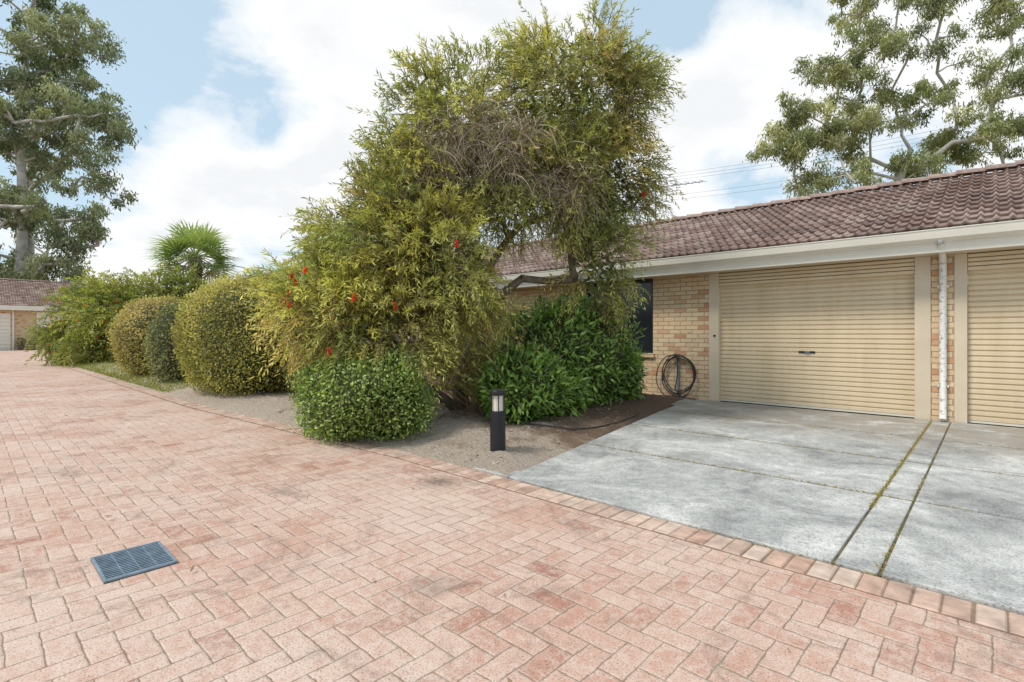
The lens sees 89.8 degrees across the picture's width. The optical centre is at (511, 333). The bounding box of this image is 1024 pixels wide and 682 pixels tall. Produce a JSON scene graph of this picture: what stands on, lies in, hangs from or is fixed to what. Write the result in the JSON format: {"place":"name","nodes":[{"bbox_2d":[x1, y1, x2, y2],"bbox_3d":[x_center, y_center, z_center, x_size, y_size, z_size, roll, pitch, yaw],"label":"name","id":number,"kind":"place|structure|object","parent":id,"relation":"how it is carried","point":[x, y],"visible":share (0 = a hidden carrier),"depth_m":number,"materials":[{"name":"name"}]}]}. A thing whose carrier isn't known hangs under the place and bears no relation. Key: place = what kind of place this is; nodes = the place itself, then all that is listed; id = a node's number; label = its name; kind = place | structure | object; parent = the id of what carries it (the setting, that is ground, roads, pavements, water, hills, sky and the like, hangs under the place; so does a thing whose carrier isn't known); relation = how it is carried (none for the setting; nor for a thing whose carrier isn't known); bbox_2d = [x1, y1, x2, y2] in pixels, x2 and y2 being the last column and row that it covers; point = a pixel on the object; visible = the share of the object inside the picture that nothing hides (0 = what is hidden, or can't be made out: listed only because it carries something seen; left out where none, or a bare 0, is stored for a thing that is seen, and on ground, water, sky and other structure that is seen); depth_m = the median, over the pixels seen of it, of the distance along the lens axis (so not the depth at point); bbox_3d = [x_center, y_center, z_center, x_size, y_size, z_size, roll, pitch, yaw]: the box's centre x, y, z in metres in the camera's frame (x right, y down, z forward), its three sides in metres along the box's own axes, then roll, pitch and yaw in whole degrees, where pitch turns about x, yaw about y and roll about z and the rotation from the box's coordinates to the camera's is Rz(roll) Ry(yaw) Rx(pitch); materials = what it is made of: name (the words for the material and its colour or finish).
{"place":"outdoors","nodes":[
{"label":"outdoors","id":0,"kind":"place"},
{"bbox_2d":[0,310,107,349],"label":"walls","id":1,"kind":"structure","parent":0,"point":[22,318],"depth_m":39.54,"materials":[{"name":"beige brick"}]},
{"bbox_2d":[0,313,9,349],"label":"garage door","id":2,"kind":"structure","parent":1,"relation":"attached to","point":[4,324],"depth_m":38.84,"materials":[{"name":"paint"}]},
{"bbox_2d":[12,310,13,349],"bbox_3d":[-38.045,-0.300,39.163,0.117,3.100,0.100,0,0,43],"label":"downpipe","id":3,"kind":"object","parent":1,"relation":"attached to","point":[12,329],"visible":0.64,"depth_m":39.11,"materials":[{"name":"metal"}]},
{"bbox_2d":[36,312,84,328],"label":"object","id":4,"kind":"object","parent":1,"relation":"attached to","point":[38,314],"depth_m":40.46,"materials":[{"name":"beige brick"}]},
{"bbox_2d":[0,279,185,307],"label":"roof front","id":5,"kind":"structure","parent":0,"point":[19,293],"depth_m":41.14,"materials":[{"name":"brown tile"}]},
{"bbox_2d":[0,278,179,288],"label":"ridge caps","id":6,"kind":"object","parent":5,"relation":"on","point":[42,281],"visible":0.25,"depth_m":43.38,"materials":[{"name":"brown tile"}]},
{"bbox_2d":[70,360,203,391],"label":"grass","id":7,"kind":"structure","parent":0,"point":[104,370],"depth_m":13.75,"materials":[{"name":"green plant"}]},
{"bbox_2d":[75,362,683,477],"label":"garden bed soil","id":8,"kind":"structure","parent":0,"point":[444,440],"depth_m":6.31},
{"bbox_2d":[23,261,254,367],"bbox_3d":[-14.386,-0.332,20.582,10.454,5.408,4.968,0,0,-2],"label":"bottlebrush shrub","id":9,"kind":"object","parent":8,"relation":"on","point":[86,341],"visible":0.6,"depth_m":19.92,"materials":[{"name":"green plant"}]},
{"bbox_2d":[105,294,195,377],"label":"clipped hedge","id":10,"kind":"object","parent":8,"relation":"on","point":[129,333],"visible":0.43,"depth_m":13.65,"materials":[{"name":"green plant"}]},
{"bbox_2d":[142,300,200,382],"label":"round shrub","id":11,"kind":"object","parent":8,"relation":"on","point":[165,363],"visible":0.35,"depth_m":11.88,"materials":[{"name":"green plant"}]},
{"bbox_2d":[143,218,242,283],"bbox_3d":[-14.334,-2.012,23.253,4.063,6.524,4.068,0,0,43],"label":"fan palm","id":12,"kind":"object","parent":8,"relation":"on","point":[203,239],"visible":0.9,"depth_m":22.68,"materials":[{"name":"green plant"}]},
{"bbox_2d":[167,269,316,396],"bbox_3d":[-5.397,-0.005,10.385,3.565,2.593,2.493,0,0,43],"label":"clipped hedge","id":13,"kind":"object","parent":8,"relation":"on","point":[218,345],"visible":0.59,"depth_m":9.36,"materials":[{"name":"green plant"}]},
{"bbox_2d":[267,310,384,394],"bbox_3d":[-3.144,0.348,9.306,2.439,1.844,1.961,0,0,43],"label":"mixed shrub","id":14,"kind":"object","parent":8,"relation":"on","point":[285,369],"visible":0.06,"depth_m":8.91,"materials":[{"name":"green plant"}]},
{"bbox_2d":[286,342,444,444],"bbox_3d":[-1.792,0.680,6.154,2.265,1.202,1.436,0,0,43],"label":"shrub","id":15,"kind":"object","parent":8,"relation":"on","point":[354,401],"visible":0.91,"depth_m":5.67,"materials":[{"name":"green plant"}]},
{"bbox_2d":[224,0,686,410],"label":"bottlebrush tree","id":16,"kind":"object","parent":8,"relation":"on","point":[424,197],"visible":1,"depth_m":6.63,"materials":[{"name":"green plant"}]},
{"bbox_2d":[408,293,553,391],"bbox_3d":[-0.688,0.227,10.025,4.349,2.098,2.348,0,0,43],"label":"mixed shrub","id":17,"kind":"object","parent":8,"relation":"on","point":[466,342],"visible":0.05,"depth_m":9.46,"materials":[{"name":"green plant"}]},
{"bbox_2d":[414,314,567,414],"bbox_3d":[-0.271,0.440,7.532,2.517,1.593,2.915,0,0,43],"label":"wispy shrub","id":18,"kind":"object","parent":8,"relation":"on","point":[472,375],"visible":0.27,"depth_m":7.27,"materials":[{"name":"green plant"}]},
{"bbox_2d":[490,389,505,451],"bbox_3d":[-0.142,0.902,5.146,0.164,0.696,0.164,0,0,43],"label":"bollard light","id":19,"kind":"object","parent":8,"relation":"on","point":[497,427],"visible":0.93,"depth_m":5.09,"materials":[{"name":"black metal"}]},
{"bbox_2d":[470,341,595,425],"bbox_3d":[0.304,0.693,7.139,1.591,1.238,2.172,0,0,43],"label":"glossy shrub","id":20,"kind":"object","parent":8,"relation":"on","point":[537,390],"visible":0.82,"depth_m":6.55,"materials":[{"name":"green plant"}]},
{"bbox_2d":[478,290,648,409],"bbox_3d":[0.823,0.284,8.309,2.285,2.045,3.114,0,0,43],"label":"glossy shrub","id":21,"kind":"object","parent":8,"relation":"on","point":[590,350],"visible":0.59,"depth_m":7.67,"materials":[{"name":"green plant"}]},
{"bbox_2d":[506,413,639,429],"bbox_3d":[1.062,1.151,6.845,2.485,0.133,0.641,0,0,-33],"label":"irrigation hose","id":22,"kind":"object","parent":8,"relation":"on","point":[572,428],"visible":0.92,"depth_m":6.35,"materials":[{"name":"rubber"}]},
{"bbox_2d":[603,342,648,400],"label":"glossy shrub","id":23,"kind":"object","parent":8,"relation":"on","point":[634,384],"visible":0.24,"depth_m":8.73,"materials":[{"name":"green plant"}]},
{"bbox_2d":[0,350,1023,681],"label":"paved road","id":24,"kind":"structure","parent":0,"point":[280,554],"depth_m":2.57,"materials":[{"name":"brick"}]},
{"bbox_2d":[15,337,26,349],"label":"potted plant","id":25,"kind":"object","parent":24,"relation":"on","point":[21,346],"visible":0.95,"depth_m":39.01,"materials":[{"name":"green plant"}]},
{"bbox_2d":[29,338,38,349],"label":"potted plant","id":26,"kind":"object","parent":24,"relation":"on","point":[33,348],"visible":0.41,"depth_m":39.51,"materials":[{"name":"green plant"}]},
{"bbox_2d":[90,541,177,583],"bbox_3d":[-2.075,1.249,2.818,0.400,0.026,0.320,0,0,43],"label":"drain grate","id":27,"kind":"object","parent":24,"relation":"on","point":[126,563],"visible":0.99,"depth_m":2.80,"materials":[{"name":"metal"}]},
{"bbox_2d":[5,385,788,681],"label":"fallen leaves","id":28,"kind":"object","parent":24,"relation":"on","point":[508,678],"visible":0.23,"depth_m":5.97,"materials":[{"name":"brown plant"}]},
{"bbox_2d":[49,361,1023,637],"bbox_3d":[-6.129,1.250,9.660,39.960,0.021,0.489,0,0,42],"label":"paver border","id":29,"kind":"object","parent":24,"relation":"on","point":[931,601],"visible":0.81,"depth_m":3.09,"materials":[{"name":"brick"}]},
{"bbox_2d":[249,411,1023,578],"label":"joint weeds","id":30,"kind":"object","parent":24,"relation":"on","point":[890,479],"visible":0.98,"depth_m":4.46,"materials":[{"name":"green plant"}]},
{"bbox_2d":[0,0,1023,286],"label":"sky","id":31,"kind":"structure","parent":0,"point":[242,104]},
{"bbox_2d":[637,357,652,393],"bbox_3d":[2.301,0.820,10.926,1.630,0.860,0.200,0,0,43],"label":"wall under window","id":32,"kind":"structure","parent":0,"point":[648,364],"depth_m":10.36,"materials":[{"name":"beige brick"}]},
{"bbox_2d":[637,353,654,356],"bbox_3d":[2.212,0.430,10.838,1.720,0.080,0.049,0,0,43],"label":"window sill","id":33,"kind":"structure","parent":32,"relation":"on","point":[648,355],"depth_m":10.30,"materials":[{"name":"beige brick"}]},
{"bbox_2d":[653,274,708,399],"bbox_3d":[3.310,0.070,9.982,1.132,2.360,0.200,0,0,43],"label":"wall beside door","id":34,"kind":"structure","parent":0,"point":[680,315],"depth_m":9.87,"materials":[{"name":"beige brick"}]},
{"bbox_2d":[656,353,695,399],"bbox_3d":[3.185,0.807,9.847,0.201,0.885,0.894,0,0,-37],"label":"garden hose","id":35,"kind":"object","parent":34,"relation":"attached to","point":[677,356],"visible":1,"depth_m":9.89,"materials":[{"name":"rubber"}]},
{"bbox_2d":[427,166,1023,278],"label":"roof front","id":36,"kind":"structure","parent":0,"point":[982,198],"depth_m":9.07,"materials":[{"name":"brown tile"}]},
{"bbox_2d":[473,398,1023,614],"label":"concrete driveway","id":37,"kind":"structure","parent":0,"point":[975,553],"depth_m":4.19,"materials":[{"name":"grey concrete"}]},
{"bbox_2d":[937,240,946,420],"bbox_3d":[5.896,-0.035,7.043,0.086,2.521,0.531,0,0,43],"label":"downpipe","id":38,"kind":"object","parent":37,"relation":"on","point":[942,334],"visible":0.93,"depth_m":7.17,"materials":[{"name":"white metal"}]},
{"bbox_2d":[511,202,1013,274],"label":"roof back","id":39,"kind":"structure","parent":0,"point":[809,241],"depth_m":12.44,"materials":[{"name":"brown tile"}]},
{"bbox_2d":[654,180,705,223],"bbox_3d":[4.331,-3.475,13.704,1.627,1.250,0.500,0,0,24],"label":"tv antenna","id":40,"kind":"object","parent":39,"relation":"attached to","point":[681,184],"visible":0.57,"depth_m":13.54,"materials":[{"name":"metal"}]},
{"bbox_2d":[465,160,1023,253],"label":"ridge caps","id":41,"kind":"object","parent":39,"relation":"on","point":[956,174],"visible":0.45,"depth_m":10.57,"materials":[{"name":"brown tile"}]},
{"bbox_2d":[539,112,1023,206],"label":"power lines","id":42,"kind":"object","parent":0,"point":[788,164],"visible":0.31,"depth_m":37.60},
{"bbox_2d":[586,401,1023,443],"bbox_3d":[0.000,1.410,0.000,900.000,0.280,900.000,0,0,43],"label":"ground","id":43,"kind":"structure","parent":0,"point":[852,412],"depth_m":8.29,"materials":[{"name":"grey concrete"}]},
{"bbox_2d":[0,0,147,283],"bbox_3d":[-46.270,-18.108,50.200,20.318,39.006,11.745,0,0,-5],"label":"eucalyptus tree","id":44,"kind":"object","parent":43,"relation":"on","point":[31,89],"visible":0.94,"depth_m":49.27,"materials":[{"name":"green plant"}]},
{"bbox_2d":[384,284,585,374],"bbox_3d":[-1.361,0.070,14.352,8.400,2.360,0.200,0,0,43],"label":"wall left of window","id":45,"kind":"structure","parent":43,"relation":"on","point":[527,293],"depth_m":12.45,"materials":[{"name":"beige brick"}]},
{"bbox_2d":[589,282,650,349],"bbox_3d":[2.284,-0.360,10.908,1.630,1.500,0.010,0,0,43],"label":"window glass","id":46,"kind":"object","parent":45,"relation":"attached to","point":[643,316],"visible":0.36,"depth_m":10.55,"materials":[{"name":"black glass"}]},
{"bbox_2d":[588,279,652,286],"bbox_3d":[2.265,-1.080,10.887,1.630,0.060,0.037,0,0,43],"label":"window rail top","id":47,"kind":"object","parent":46,"relation":"attached to","point":[641,281],"depth_m":10.55,"materials":[{"name":"metal"}]},
{"bbox_2d":[634,350,652,352],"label":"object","id":48,"kind":"object","parent":46,"relation":"attached to","point":[649,351],"depth_m":10.41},
{"bbox_2d":[651,282,652,349],"bbox_3d":[2.842,-0.360,10.348,0.050,1.380,0.035,0,0,43],"label":"window stile","id":49,"kind":"object","parent":46,"relation":"attached to","point":[651,315],"depth_m":10.34,"materials":[{"name":"black metal"}]},
{"bbox_2d":[515,246,1023,289],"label":"soffit","id":50,"kind":"structure","parent":45,"relation":"attached to","point":[882,258],"depth_m":8.12,"materials":[{"name":"beige paint"}]},
{"bbox_2d":[493,233,1023,288],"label":"fascia","id":51,"kind":"structure","parent":50,"relation":"attached to","point":[1010,240],"depth_m":7.74,"materials":[{"name":"paint"}]},
{"bbox_2d":[458,219,1023,283],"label":"gutter","id":52,"kind":"object","parent":51,"relation":"attached to","point":[971,231],"visible":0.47,"depth_m":7.69,"materials":[{"name":"paint"}]},
{"bbox_2d":[720,258,912,282],"bbox_3d":[4.873,-0.995,8.488,2.865,0.230,0.045,0,0,43],"label":"header back","id":53,"kind":"object","parent":50,"relation":"attached to","point":[822,272],"visible":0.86,"depth_m":8.30,"materials":[{"name":"beige paint"}]},
{"bbox_2d":[719,258,913,276],"bbox_3d":[4.836,-1.075,8.448,2.825,0.048,0.055,0,0,43],"label":"header slat","id":54,"kind":"object","parent":53,"relation":"attached to","point":[825,267],"visible":1,"depth_m":8.27,"materials":[{"name":"beige paint"}]},
{"bbox_2d":[719,266,913,282],"bbox_3d":[4.836,-0.958,8.448,2.825,0.048,0.055,0,0,43],"label":"header slat","id":55,"kind":"object","parent":53,"relation":"attached to","point":[825,274],"visible":1,"depth_m":8.27,"materials":[{"name":"beige paint"}]},
{"bbox_2d":[719,262,913,279],"bbox_3d":[4.836,-1.016,8.448,2.825,0.048,0.055,0,0,43],"label":"header slat","id":56,"kind":"object","parent":53,"relation":"attached to","point":[825,270],"visible":1,"depth_m":8.27,"materials":[{"name":"beige paint"}]},
{"bbox_2d":[719,270,913,285],"bbox_3d":[4.836,-0.899,8.448,2.825,0.048,0.055,0,0,43],"label":"header slat","id":57,"kind":"object","parent":53,"relation":"attached to","point":[825,277],"visible":1,"depth_m":8.27,"materials":[{"name":"beige paint"}]},
{"bbox_2d":[721,274,913,414],"bbox_3d":[4.888,0.150,8.504,2.825,2.100,0.022,0,0,43],"label":"roller curtain","id":58,"kind":"object","parent":53,"relation":"hanging from","point":[856,335],"visible":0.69,"depth_m":8.34,"materials":[{"name":"beige paint"}]},
{"bbox_2d":[968,249,1023,266],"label":"header back","id":59,"kind":"object","parent":50,"relation":"attached to","point":[996,260],"visible":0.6,"depth_m":6.91,"materials":[{"name":"beige paint"}]},
{"bbox_2d":[968,267,1023,424],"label":"roller curtain","id":60,"kind":"object","parent":59,"relation":"attached to","point":[995,345],"visible":1,"depth_m":6.94,"materials":[{"name":"beige paint"}]},
{"bbox_2d":[968,250,1023,257],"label":"header slat","id":61,"kind":"object","parent":59,"relation":"attached to","point":[996,253],"visible":1,"depth_m":6.88,"materials":[{"name":"beige paint"}]},
{"bbox_2d":[968,259,1023,265],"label":"header slat","id":62,"kind":"object","parent":59,"relation":"attached to","point":[996,262],"visible":1,"depth_m":6.87,"materials":[{"name":"beige paint"}]},
{"bbox_2d":[968,254,1023,261],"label":"header slat","id":63,"kind":"object","parent":59,"relation":"attached to","point":[996,258],"visible":1,"depth_m":6.87,"materials":[{"name":"beige paint"}]},
{"bbox_2d":[968,263,1023,270],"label":"header slat","id":64,"kind":"object","parent":59,"relation":"attached to","point":[996,266],"visible":1,"depth_m":6.88,"materials":[{"name":"beige paint"}]},
{"bbox_2d":[709,273,720,400],"bbox_3d":[3.768,0.070,9.508,0.179,2.360,0.165,0,0,43],"label":"jamb","id":65,"kind":"object","parent":43,"relation":"on","point":[714,342],"visible":0.76,"depth_m":9.44,"materials":[{"name":"beige paint"}]},
{"bbox_2d":[721,399,913,416],"bbox_3d":[4.887,1.214,8.503,2.825,0.028,0.035,0,0,43],"label":"bottom rail","id":66,"kind":"object","parent":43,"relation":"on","point":[880,413],"visible":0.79,"depth_m":8.34,"materials":[{"name":"metal"}]},
{"bbox_2d":[742,0,1023,199],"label":"eucalyptus tree","id":67,"kind":"object","parent":43,"relation":"on","point":[793,140],"visible":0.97,"depth_m":29.62,"materials":[{"name":"green plant"}]},
{"bbox_2d":[914,256,930,419],"bbox_3d":[5.966,0.070,7.452,0.184,2.360,0.165,0,0,43],"label":"jamb","id":68,"kind":"object","parent":43,"relation":"on","point":[922,337],"visible":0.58,"depth_m":7.39,"materials":[{"name":"beige paint"}]},
{"bbox_2d":[931,254,953,422],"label":"pier","id":69,"kind":"structure","parent":43,"relation":"on","point":[935,338],"depth_m":7.28,"materials":[{"name":"beige brick"}]},
{"bbox_2d":[954,253,967,422],"bbox_3d":[6.269,0.070,7.168,0.136,2.360,0.165,0,0,43],"label":"jamb","id":70,"kind":"object","parent":43,"relation":"on","point":[960,338],"visible":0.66,"depth_m":7.10,"materials":[{"name":"beige paint"}]},
{"bbox_2d":[968,420,1023,426],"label":"bottom rail","id":71,"kind":"object","parent":43,"relation":"on","point":[995,423],"visible":1,"depth_m":6.94,"materials":[{"name":"metal"}]},
{"bbox_3d":[-12.946,-2.560,32.413,29.400,2.320,3.940,0,0,43],"label":"roof back","id":72,"kind":"object","parent":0,"visible":0},
{"bbox_2d":[246,268,335,287],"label":"roof front","id":73,"kind":"structure","parent":72,"relation":"attached to","point":[290,274],"depth_m":27.05,"materials":[{"name":"brown tile"}]},
{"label":"soffit","id":74,"kind":"object","parent":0,"visible":0},
{"bbox_2d":[0,305,105,311],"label":"fascia","id":75,"kind":"structure","parent":74,"relation":"attached to","point":[15,307],"depth_m":39.34,"materials":[{"name":"paint"}]}
]}

